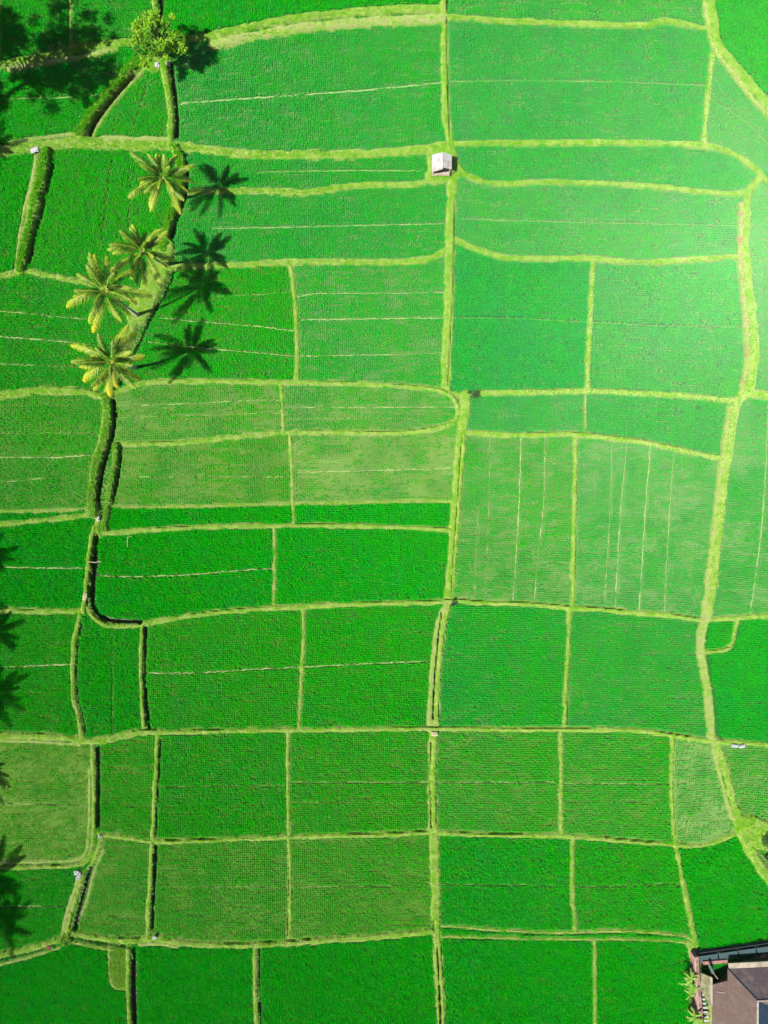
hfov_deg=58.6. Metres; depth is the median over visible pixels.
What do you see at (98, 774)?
irrigation ditch
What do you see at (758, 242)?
rice paddy
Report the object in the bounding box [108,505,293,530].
rice paddy
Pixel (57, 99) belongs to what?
rice paddy
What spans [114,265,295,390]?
rice paddy
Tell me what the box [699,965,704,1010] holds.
dirt track
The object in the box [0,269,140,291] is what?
grass bund
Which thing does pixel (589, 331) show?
grass bund
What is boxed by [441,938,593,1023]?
rice paddy
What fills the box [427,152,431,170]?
grass bund
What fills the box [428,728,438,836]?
grass bund
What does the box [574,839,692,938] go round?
rice paddy
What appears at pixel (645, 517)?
rice paddy
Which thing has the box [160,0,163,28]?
irrigation ditch
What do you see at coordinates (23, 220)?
dirt track
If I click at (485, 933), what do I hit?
grass path
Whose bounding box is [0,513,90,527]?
grass bund
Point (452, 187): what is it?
grass bund
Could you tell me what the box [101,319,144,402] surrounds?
grass bund
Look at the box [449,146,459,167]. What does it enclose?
grass bund
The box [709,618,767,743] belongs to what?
rice paddy
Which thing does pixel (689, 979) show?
broad leaf plant
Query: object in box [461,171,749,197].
grass bund
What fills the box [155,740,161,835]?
irrigation ditch
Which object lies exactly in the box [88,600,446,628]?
grass bund
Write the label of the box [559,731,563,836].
grass bund
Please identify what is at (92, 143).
grass bund
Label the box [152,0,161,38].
grass bund
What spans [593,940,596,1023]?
grass bund
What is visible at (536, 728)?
irrigation ditch
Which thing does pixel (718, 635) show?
rice paddy
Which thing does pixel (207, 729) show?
irrigation ditch
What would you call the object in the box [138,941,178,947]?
grass bund
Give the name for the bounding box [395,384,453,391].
irrigation ditch
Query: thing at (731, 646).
irrigation ditch
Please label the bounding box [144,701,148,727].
irrigation ditch
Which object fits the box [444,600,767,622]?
grass bund
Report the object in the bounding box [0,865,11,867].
irrigation ditch
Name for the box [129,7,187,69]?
leafy tree
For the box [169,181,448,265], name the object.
rice paddy
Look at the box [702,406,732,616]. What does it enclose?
dirt track
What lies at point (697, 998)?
yard wall
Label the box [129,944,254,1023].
rice paddy
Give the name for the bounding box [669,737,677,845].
grass bund
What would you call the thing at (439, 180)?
grass bund
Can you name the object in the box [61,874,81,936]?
grass bund
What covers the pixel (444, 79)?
grass bund
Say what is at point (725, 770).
grass bund
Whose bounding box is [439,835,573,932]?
rice paddy
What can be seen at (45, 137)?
dirt track
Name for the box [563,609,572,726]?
grass bund
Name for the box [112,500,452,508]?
grass bund
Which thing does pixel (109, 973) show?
grass bund
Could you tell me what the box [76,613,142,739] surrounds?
rice paddy
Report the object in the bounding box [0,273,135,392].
rice paddy
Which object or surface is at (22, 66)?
dirt track
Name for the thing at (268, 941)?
irrigation ditch
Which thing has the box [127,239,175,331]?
grass bund
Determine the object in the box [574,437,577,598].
irrigation ditch
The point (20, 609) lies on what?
irrigation ditch
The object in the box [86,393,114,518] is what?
tall bank
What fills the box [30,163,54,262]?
irrigation ditch
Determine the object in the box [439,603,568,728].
rice paddy
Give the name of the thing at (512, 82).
rice paddy
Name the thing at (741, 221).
dirt track
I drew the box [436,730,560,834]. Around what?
rice paddy
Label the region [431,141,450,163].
grass bund
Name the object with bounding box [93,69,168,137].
rice paddy
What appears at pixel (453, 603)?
bush
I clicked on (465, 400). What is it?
grass bund
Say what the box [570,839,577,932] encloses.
grass bund
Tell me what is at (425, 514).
rice paddy
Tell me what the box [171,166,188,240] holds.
irrigation ditch
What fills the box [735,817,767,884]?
grass bund
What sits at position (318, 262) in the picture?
grass bund
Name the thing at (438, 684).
grass bund
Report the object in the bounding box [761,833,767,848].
bush
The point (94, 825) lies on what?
grass bund
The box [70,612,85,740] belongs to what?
grass bund
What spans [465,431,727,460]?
grass bund
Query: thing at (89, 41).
bush
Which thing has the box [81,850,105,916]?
grass bund
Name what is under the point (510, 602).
irrigation ditch
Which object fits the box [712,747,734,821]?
dirt track
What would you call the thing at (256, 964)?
grass bund
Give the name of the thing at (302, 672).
grass bund
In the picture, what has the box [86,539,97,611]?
irrigation ditch
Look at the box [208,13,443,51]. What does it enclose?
dirt track
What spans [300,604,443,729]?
rice paddy
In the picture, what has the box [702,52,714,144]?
grass bund
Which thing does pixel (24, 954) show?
irrigation ditch
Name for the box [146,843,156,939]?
grass bund
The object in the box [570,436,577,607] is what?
grass bund
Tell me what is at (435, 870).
grass bund
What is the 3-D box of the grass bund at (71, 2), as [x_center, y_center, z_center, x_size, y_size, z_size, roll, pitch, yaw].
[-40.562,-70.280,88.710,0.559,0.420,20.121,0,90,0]
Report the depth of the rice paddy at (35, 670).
88.83 m
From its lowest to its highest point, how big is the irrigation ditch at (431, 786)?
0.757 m
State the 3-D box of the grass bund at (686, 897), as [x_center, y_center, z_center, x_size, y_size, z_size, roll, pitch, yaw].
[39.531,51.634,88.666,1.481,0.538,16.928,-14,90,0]
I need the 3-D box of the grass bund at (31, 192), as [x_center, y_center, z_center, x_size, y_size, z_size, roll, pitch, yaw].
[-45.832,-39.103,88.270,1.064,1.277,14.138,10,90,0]
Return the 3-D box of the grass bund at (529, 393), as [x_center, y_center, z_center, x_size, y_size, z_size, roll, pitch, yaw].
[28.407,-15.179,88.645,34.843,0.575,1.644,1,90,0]
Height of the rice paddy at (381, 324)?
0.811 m
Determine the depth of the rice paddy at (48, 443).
88.89 m
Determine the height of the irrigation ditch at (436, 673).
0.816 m
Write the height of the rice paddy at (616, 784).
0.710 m
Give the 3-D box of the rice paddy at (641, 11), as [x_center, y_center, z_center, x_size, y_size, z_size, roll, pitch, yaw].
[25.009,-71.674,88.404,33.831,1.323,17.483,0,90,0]
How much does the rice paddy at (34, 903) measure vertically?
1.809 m
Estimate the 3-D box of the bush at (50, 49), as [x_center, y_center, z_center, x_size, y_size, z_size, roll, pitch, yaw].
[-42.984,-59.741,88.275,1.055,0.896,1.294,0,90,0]
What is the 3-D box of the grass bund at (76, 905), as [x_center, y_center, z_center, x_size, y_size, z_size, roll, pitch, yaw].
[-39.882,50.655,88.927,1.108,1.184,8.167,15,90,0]
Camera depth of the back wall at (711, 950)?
88.10 m
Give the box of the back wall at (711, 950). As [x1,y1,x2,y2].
[695,939,767,964]
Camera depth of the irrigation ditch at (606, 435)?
88.84 m
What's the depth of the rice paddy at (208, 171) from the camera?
88.87 m
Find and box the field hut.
[432,152,451,176]
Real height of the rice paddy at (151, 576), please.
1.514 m
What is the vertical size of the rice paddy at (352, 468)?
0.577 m
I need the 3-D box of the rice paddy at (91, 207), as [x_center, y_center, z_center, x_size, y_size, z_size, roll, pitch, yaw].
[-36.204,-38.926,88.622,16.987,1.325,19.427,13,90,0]
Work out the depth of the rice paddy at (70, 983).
88.71 m
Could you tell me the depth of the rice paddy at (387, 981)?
88.72 m
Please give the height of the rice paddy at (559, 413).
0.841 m
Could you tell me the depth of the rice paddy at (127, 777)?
88.89 m
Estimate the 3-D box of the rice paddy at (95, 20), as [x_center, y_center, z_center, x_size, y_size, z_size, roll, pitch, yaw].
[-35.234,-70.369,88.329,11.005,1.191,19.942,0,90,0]
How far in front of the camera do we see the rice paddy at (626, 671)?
88.88 m
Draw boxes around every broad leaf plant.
[678,970,698,986]
[684,982,699,999]
[686,1006,702,1023]
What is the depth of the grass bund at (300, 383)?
88.64 m
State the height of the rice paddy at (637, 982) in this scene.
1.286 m
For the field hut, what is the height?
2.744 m
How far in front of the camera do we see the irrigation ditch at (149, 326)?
89.37 m
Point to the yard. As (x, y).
(720, 971)
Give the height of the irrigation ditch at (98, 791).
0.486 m
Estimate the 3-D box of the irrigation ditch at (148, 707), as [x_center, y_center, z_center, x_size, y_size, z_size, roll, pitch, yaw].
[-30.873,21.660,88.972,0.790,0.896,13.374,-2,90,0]
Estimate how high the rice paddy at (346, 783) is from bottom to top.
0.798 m
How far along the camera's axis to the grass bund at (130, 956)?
88.78 m
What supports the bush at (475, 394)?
on the grass bund at (529, 393)
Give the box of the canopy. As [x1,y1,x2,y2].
[698,946,767,962]
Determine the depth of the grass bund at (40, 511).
88.78 m
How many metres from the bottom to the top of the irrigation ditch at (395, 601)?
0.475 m
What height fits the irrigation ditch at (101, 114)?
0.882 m
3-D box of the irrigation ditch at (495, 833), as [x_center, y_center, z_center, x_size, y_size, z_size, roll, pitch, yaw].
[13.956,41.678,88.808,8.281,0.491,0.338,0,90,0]
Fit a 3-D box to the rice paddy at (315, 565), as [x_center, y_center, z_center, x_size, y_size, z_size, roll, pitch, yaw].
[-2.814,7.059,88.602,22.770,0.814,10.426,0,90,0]
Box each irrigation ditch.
[0,608,35,610]
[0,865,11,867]
[0,946,58,959]
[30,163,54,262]
[46,387,99,392]
[52,862,74,866]
[72,866,93,932]
[76,628,87,733]
[79,938,130,949]
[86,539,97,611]
[90,75,136,136]
[90,536,142,624]
[93,613,109,624]
[97,747,101,827]
[97,779,99,802]
[98,401,117,501]
[114,451,122,500]
[117,441,178,443]
[119,936,141,939]
[121,272,175,383]
[132,947,137,1023]
[133,728,156,731]
[143,627,150,730]
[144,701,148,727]
[151,844,157,929]
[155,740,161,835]
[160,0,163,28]
[165,838,218,841]
[171,64,179,139]
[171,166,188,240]
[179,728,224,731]
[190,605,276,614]
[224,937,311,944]
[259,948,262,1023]
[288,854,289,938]
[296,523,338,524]
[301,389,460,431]
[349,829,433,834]
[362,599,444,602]
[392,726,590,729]
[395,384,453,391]
[430,742,433,828]
[432,612,443,719]
[436,777,436,823]
[437,947,442,1023]
[440,912,443,975]
[443,607,451,652]
[445,599,570,606]
[446,19,451,139]
[448,190,456,385]
[452,431,464,594]
[459,831,523,834]
[527,432,684,448]
[566,665,569,724]
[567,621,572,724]
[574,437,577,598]
[587,606,623,610]
[605,836,656,842]
[660,731,690,736]
[672,738,676,833]
[673,613,696,618]
[706,627,737,651]
[707,655,724,740]
[716,500,725,589]
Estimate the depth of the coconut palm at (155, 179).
79.70 m
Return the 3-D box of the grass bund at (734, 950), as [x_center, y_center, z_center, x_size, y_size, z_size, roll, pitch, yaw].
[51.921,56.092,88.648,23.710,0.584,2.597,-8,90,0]
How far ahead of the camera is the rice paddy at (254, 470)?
88.89 m
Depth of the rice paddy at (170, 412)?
88.89 m
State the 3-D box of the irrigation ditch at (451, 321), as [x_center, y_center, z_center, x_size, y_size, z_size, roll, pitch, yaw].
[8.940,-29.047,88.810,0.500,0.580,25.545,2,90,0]
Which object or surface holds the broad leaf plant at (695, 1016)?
on the rice paddy at (637, 982)
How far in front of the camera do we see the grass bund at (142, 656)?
88.69 m
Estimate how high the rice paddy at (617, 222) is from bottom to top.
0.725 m
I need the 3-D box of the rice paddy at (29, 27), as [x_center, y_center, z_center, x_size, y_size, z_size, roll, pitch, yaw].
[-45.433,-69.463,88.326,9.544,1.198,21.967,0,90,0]
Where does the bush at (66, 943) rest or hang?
on the grass bund at (27, 950)
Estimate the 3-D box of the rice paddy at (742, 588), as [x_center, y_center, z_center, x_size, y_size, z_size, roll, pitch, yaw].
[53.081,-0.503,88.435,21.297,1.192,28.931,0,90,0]
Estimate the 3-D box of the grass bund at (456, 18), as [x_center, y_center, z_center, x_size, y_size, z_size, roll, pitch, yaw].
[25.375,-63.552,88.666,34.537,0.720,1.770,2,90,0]
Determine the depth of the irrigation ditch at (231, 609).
88.78 m
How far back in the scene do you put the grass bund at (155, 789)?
88.65 m
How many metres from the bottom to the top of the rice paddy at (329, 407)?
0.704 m
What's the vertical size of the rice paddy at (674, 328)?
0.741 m
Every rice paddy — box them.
[0,0,69,60]
[0,45,151,145]
[0,152,39,273]
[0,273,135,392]
[0,394,102,510]
[0,510,87,522]
[0,518,95,608]
[0,613,79,736]
[0,742,91,864]
[0,861,90,951]
[0,937,127,1023]
[26,147,175,288]
[71,0,152,45]
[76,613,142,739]
[76,837,150,938]
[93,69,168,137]
[94,528,274,621]
[95,735,155,839]
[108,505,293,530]
[109,946,126,989]
[112,435,292,506]
[113,382,282,442]
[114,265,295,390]
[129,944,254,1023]
[144,610,302,731]
[151,839,288,944]
[156,732,287,839]
[163,0,441,37]
[168,24,447,151]
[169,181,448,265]
[181,150,429,189]
[259,934,438,1023]
[275,527,449,606]
[284,384,456,431]
[289,730,429,836]
[290,834,432,940]
[292,423,458,503]
[293,255,446,387]
[294,502,451,526]
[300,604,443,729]
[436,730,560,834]
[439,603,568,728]
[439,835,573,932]
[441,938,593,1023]
[447,0,707,25]
[448,19,713,141]
[450,243,590,392]
[452,435,574,606]
[454,176,744,260]
[455,143,757,191]
[466,393,585,432]
[562,731,674,843]
[566,612,708,737]
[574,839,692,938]
[575,437,720,617]
[586,393,733,454]
[589,258,745,398]
[596,941,692,1023]
[674,738,736,844]
[678,835,767,950]
[704,621,735,650]
[707,56,767,177]
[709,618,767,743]
[711,397,767,619]
[714,0,767,96]
[720,744,767,821]
[748,180,767,391]
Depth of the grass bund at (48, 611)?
88.62 m
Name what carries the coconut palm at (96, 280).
on the grass bund at (146, 308)
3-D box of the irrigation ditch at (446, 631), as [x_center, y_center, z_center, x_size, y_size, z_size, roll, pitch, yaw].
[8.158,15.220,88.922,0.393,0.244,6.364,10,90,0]
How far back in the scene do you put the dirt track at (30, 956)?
88.78 m
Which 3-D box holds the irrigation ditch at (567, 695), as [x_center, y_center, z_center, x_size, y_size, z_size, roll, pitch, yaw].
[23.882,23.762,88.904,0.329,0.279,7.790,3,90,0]
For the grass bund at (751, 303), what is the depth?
88.48 m
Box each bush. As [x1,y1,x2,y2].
[34,47,42,58]
[47,44,54,53]
[60,935,71,947]
[87,38,95,45]
[101,37,109,45]
[450,599,456,606]
[467,391,478,398]
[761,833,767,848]
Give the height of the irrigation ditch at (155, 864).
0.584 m
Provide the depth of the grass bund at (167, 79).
88.49 m
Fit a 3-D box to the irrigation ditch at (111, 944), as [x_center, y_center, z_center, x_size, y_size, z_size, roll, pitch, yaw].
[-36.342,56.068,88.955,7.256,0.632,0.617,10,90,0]
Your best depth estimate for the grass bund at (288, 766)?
88.74 m
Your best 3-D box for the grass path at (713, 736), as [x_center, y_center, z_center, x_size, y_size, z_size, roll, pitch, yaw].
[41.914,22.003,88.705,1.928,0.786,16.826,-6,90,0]
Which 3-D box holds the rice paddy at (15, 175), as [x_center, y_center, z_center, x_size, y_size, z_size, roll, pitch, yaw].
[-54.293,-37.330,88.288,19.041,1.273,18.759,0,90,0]
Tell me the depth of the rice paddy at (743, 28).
88.72 m
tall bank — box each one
[14,147,53,275]
[73,52,143,137]
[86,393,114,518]
[100,445,121,532]
[160,143,187,240]
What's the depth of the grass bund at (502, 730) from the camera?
88.62 m
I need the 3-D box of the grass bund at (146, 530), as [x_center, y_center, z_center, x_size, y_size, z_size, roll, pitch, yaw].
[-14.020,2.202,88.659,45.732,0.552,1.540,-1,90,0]
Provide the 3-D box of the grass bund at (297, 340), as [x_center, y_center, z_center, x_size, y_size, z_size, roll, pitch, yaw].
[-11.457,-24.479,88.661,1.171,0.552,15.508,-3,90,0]
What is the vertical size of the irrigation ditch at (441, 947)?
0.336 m
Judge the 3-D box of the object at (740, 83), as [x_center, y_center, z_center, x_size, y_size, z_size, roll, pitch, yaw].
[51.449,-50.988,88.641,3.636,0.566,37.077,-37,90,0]
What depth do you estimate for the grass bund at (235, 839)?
88.62 m
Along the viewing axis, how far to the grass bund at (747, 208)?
88.50 m
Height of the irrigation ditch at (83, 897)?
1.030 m
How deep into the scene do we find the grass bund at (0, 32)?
88.82 m
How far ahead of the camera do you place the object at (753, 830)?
88.44 m
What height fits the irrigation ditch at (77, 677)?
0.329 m
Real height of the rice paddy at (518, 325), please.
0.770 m
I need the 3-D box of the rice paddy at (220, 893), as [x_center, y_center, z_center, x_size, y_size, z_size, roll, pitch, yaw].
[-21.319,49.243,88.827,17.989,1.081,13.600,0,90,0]
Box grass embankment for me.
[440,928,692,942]
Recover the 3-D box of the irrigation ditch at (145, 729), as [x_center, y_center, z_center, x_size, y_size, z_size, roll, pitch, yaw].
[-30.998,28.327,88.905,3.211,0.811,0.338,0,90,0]
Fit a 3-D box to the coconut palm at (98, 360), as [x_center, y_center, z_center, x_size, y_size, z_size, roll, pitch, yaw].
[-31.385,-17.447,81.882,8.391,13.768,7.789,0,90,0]
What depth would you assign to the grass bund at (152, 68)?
88.51 m
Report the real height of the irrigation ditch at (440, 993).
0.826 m
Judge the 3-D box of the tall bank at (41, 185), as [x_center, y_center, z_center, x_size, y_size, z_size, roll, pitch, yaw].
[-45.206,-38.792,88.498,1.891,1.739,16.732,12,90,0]
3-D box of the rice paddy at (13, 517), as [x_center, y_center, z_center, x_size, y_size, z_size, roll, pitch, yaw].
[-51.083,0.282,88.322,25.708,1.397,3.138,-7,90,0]
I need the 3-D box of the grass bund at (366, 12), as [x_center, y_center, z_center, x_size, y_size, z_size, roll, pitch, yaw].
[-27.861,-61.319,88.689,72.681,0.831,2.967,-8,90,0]
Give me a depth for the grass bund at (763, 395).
88.51 m
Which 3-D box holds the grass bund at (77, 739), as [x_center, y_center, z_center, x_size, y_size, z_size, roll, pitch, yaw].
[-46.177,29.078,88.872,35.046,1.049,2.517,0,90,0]
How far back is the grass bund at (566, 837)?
88.61 m
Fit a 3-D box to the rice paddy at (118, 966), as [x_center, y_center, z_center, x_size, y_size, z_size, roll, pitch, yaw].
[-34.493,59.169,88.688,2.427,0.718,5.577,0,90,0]
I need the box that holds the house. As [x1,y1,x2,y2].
[701,960,767,1023]
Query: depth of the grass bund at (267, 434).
88.64 m
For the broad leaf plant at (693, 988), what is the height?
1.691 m
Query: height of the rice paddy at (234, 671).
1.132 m
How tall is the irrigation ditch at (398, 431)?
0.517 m
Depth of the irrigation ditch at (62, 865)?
88.72 m
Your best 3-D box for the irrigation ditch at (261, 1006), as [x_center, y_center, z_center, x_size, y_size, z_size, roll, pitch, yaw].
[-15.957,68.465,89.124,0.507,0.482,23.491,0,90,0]
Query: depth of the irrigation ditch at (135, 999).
89.58 m
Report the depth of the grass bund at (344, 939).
88.56 m
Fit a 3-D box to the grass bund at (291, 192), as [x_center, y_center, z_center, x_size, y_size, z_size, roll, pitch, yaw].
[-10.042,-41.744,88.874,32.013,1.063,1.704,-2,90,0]
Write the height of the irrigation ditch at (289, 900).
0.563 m
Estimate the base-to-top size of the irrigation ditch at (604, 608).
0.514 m
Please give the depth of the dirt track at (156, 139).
88.61 m
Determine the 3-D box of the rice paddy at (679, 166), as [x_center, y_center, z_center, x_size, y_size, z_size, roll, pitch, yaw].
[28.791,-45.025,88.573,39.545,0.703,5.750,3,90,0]
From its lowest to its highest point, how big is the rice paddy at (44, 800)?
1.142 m
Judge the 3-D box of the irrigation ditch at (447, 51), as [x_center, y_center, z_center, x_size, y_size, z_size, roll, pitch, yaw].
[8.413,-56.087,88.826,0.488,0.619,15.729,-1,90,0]
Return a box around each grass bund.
[0,0,1,60]
[0,3,447,70]
[0,135,153,157]
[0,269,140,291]
[0,387,103,399]
[0,508,87,513]
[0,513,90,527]
[0,604,95,614]
[0,726,161,744]
[0,744,99,870]
[0,927,75,958]
[16,159,40,260]
[66,872,87,931]
[69,0,72,46]
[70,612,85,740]
[70,941,113,950]
[71,928,439,948]
[81,526,97,613]
[86,404,103,505]
[87,833,104,870]
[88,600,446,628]
[94,507,103,537]
[97,832,430,844]
[99,524,451,535]
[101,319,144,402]
[108,946,124,990]
[112,378,463,397]
[112,389,461,446]
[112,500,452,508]
[126,944,134,1023]
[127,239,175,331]
[139,626,149,731]
[143,53,172,72]
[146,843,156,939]
[150,735,160,841]
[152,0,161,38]
[152,140,455,160]
[161,64,176,143]
[162,727,767,747]
[168,247,447,273]
[183,179,429,196]
[253,947,260,1023]
[273,527,276,604]
[280,384,284,431]
[286,732,291,938]
[289,264,299,382]
[289,435,295,525]
[298,608,305,728]
[425,166,463,185]
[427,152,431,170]
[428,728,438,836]
[430,831,444,1023]
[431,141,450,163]
[435,605,450,730]
[438,831,739,848]
[441,0,452,161]
[441,157,457,392]
[441,926,697,942]
[441,936,694,947]
[444,390,471,604]
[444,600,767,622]
[446,13,712,31]
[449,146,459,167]
[453,236,743,265]
[455,139,767,184]
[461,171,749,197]
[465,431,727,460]
[469,389,737,403]
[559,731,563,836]
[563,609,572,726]
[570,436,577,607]
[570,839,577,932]
[584,397,586,431]
[586,259,594,391]
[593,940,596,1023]
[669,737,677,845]
[674,847,706,971]
[693,945,767,959]
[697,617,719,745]
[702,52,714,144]
[705,390,767,623]
[705,620,738,654]
[706,0,767,112]
[715,744,742,820]
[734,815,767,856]
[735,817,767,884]
[739,252,759,400]
[742,176,763,253]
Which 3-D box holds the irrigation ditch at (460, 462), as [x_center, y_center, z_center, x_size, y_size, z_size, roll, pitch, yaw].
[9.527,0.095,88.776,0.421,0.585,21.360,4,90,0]
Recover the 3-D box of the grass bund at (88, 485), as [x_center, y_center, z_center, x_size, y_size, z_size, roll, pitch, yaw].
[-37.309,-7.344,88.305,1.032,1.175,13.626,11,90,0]
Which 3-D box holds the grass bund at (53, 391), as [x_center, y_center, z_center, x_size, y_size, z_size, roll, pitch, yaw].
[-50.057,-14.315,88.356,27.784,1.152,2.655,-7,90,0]
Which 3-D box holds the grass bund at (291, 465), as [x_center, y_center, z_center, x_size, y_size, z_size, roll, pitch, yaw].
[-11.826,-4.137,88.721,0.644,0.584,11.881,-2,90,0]
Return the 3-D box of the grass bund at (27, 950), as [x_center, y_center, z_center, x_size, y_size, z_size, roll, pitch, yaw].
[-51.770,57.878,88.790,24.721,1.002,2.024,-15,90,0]
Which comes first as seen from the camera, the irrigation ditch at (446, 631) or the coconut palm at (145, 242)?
the coconut palm at (145, 242)
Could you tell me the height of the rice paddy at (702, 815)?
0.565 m
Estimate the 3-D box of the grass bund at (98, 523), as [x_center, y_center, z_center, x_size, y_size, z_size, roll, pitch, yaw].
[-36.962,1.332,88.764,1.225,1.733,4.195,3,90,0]
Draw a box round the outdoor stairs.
[702,994,709,1021]
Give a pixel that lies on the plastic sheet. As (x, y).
(34, 149)
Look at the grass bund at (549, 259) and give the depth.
88.58 m
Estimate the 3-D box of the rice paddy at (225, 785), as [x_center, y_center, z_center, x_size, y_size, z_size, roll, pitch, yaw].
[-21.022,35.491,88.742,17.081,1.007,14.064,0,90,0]
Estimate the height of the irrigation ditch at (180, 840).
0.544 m
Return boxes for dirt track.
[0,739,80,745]
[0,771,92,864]
[0,947,61,966]
[8,46,117,72]
[9,132,74,143]
[15,154,39,270]
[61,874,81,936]
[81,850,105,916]
[92,69,144,136]
[101,136,166,141]
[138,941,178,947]
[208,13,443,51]
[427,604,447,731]
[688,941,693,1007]
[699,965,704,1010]
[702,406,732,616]
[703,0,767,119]
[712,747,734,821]
[738,202,750,388]
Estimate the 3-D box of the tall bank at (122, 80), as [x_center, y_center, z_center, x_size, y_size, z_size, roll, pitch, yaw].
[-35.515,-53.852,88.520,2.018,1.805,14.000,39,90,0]
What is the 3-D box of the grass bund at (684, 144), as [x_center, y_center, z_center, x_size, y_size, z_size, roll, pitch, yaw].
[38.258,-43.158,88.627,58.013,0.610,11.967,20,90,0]
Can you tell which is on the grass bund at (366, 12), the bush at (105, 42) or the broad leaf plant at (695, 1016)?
the bush at (105, 42)
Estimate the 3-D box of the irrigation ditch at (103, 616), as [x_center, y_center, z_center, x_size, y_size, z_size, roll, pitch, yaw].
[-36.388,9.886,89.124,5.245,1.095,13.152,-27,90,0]
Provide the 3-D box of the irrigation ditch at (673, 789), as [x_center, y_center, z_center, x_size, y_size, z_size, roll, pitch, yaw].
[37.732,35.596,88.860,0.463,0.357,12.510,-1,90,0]
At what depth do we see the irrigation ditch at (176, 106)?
89.46 m
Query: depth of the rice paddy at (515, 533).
88.89 m
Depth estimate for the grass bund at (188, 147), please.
88.52 m
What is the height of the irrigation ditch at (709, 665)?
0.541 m
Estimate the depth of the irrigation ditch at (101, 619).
88.83 m
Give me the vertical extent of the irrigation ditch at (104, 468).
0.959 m
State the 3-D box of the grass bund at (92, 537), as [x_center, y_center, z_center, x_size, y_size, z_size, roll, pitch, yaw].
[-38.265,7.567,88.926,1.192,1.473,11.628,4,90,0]
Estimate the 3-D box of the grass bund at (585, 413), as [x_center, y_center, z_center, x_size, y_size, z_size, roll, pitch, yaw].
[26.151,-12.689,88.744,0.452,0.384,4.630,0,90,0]
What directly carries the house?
on the yard
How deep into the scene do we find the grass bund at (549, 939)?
88.72 m
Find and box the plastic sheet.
[30,147,38,152]
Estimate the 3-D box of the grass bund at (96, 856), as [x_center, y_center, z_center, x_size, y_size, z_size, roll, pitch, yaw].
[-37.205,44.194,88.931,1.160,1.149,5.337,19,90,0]
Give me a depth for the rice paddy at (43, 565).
88.73 m
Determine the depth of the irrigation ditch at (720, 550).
88.90 m
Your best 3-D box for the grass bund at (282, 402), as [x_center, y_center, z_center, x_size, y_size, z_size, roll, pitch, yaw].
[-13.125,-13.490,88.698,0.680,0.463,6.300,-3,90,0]
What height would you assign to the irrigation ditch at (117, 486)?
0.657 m
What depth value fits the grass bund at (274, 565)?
88.73 m
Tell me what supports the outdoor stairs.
on the yard
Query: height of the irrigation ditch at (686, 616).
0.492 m
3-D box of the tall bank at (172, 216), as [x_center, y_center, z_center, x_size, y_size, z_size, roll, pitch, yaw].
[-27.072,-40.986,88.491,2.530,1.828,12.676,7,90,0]
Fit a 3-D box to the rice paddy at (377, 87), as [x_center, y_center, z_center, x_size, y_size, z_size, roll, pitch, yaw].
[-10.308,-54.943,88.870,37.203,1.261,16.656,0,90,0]
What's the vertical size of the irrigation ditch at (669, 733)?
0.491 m
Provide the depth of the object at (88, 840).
88.80 m
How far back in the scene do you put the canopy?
87.84 m
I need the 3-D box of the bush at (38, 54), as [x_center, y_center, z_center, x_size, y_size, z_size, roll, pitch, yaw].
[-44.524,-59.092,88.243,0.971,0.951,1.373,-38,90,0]
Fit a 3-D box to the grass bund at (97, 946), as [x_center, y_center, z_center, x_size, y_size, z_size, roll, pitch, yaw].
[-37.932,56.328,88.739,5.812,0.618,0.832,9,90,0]
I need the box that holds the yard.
[703,952,767,1023]
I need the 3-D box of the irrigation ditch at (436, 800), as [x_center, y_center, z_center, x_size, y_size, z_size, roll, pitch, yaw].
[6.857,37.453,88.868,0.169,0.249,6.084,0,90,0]
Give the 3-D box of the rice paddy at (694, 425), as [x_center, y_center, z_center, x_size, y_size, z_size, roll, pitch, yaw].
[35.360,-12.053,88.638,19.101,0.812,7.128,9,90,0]
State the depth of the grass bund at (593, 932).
88.72 m
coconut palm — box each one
[66,252,151,331]
[70,325,144,395]
[107,224,175,288]
[127,152,194,214]
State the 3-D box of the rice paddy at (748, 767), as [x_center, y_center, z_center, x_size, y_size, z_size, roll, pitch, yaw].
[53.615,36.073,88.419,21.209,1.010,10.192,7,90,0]
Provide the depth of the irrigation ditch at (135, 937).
88.73 m
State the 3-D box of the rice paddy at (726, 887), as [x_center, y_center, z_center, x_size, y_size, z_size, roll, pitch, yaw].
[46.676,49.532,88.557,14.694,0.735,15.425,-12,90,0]
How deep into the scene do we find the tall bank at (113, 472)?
88.38 m
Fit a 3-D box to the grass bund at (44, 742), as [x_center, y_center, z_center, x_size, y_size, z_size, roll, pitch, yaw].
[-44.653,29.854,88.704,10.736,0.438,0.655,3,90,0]
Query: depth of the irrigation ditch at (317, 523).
88.87 m
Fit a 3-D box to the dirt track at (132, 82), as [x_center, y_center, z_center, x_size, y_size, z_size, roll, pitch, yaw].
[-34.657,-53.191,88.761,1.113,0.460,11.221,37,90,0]
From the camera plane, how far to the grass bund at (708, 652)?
88.71 m
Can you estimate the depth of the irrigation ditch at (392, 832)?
88.77 m
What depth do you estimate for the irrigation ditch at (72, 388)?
88.65 m
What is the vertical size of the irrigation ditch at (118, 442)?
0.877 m
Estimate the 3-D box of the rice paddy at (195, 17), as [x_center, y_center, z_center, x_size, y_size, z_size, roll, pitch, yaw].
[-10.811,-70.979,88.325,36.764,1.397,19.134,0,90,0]
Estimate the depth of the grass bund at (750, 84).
88.48 m
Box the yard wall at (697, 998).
[690,950,702,1023]
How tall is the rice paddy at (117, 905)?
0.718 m
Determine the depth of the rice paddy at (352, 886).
88.89 m
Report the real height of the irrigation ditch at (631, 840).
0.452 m
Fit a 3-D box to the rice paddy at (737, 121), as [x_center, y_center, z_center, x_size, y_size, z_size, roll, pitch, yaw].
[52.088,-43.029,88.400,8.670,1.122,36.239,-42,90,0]

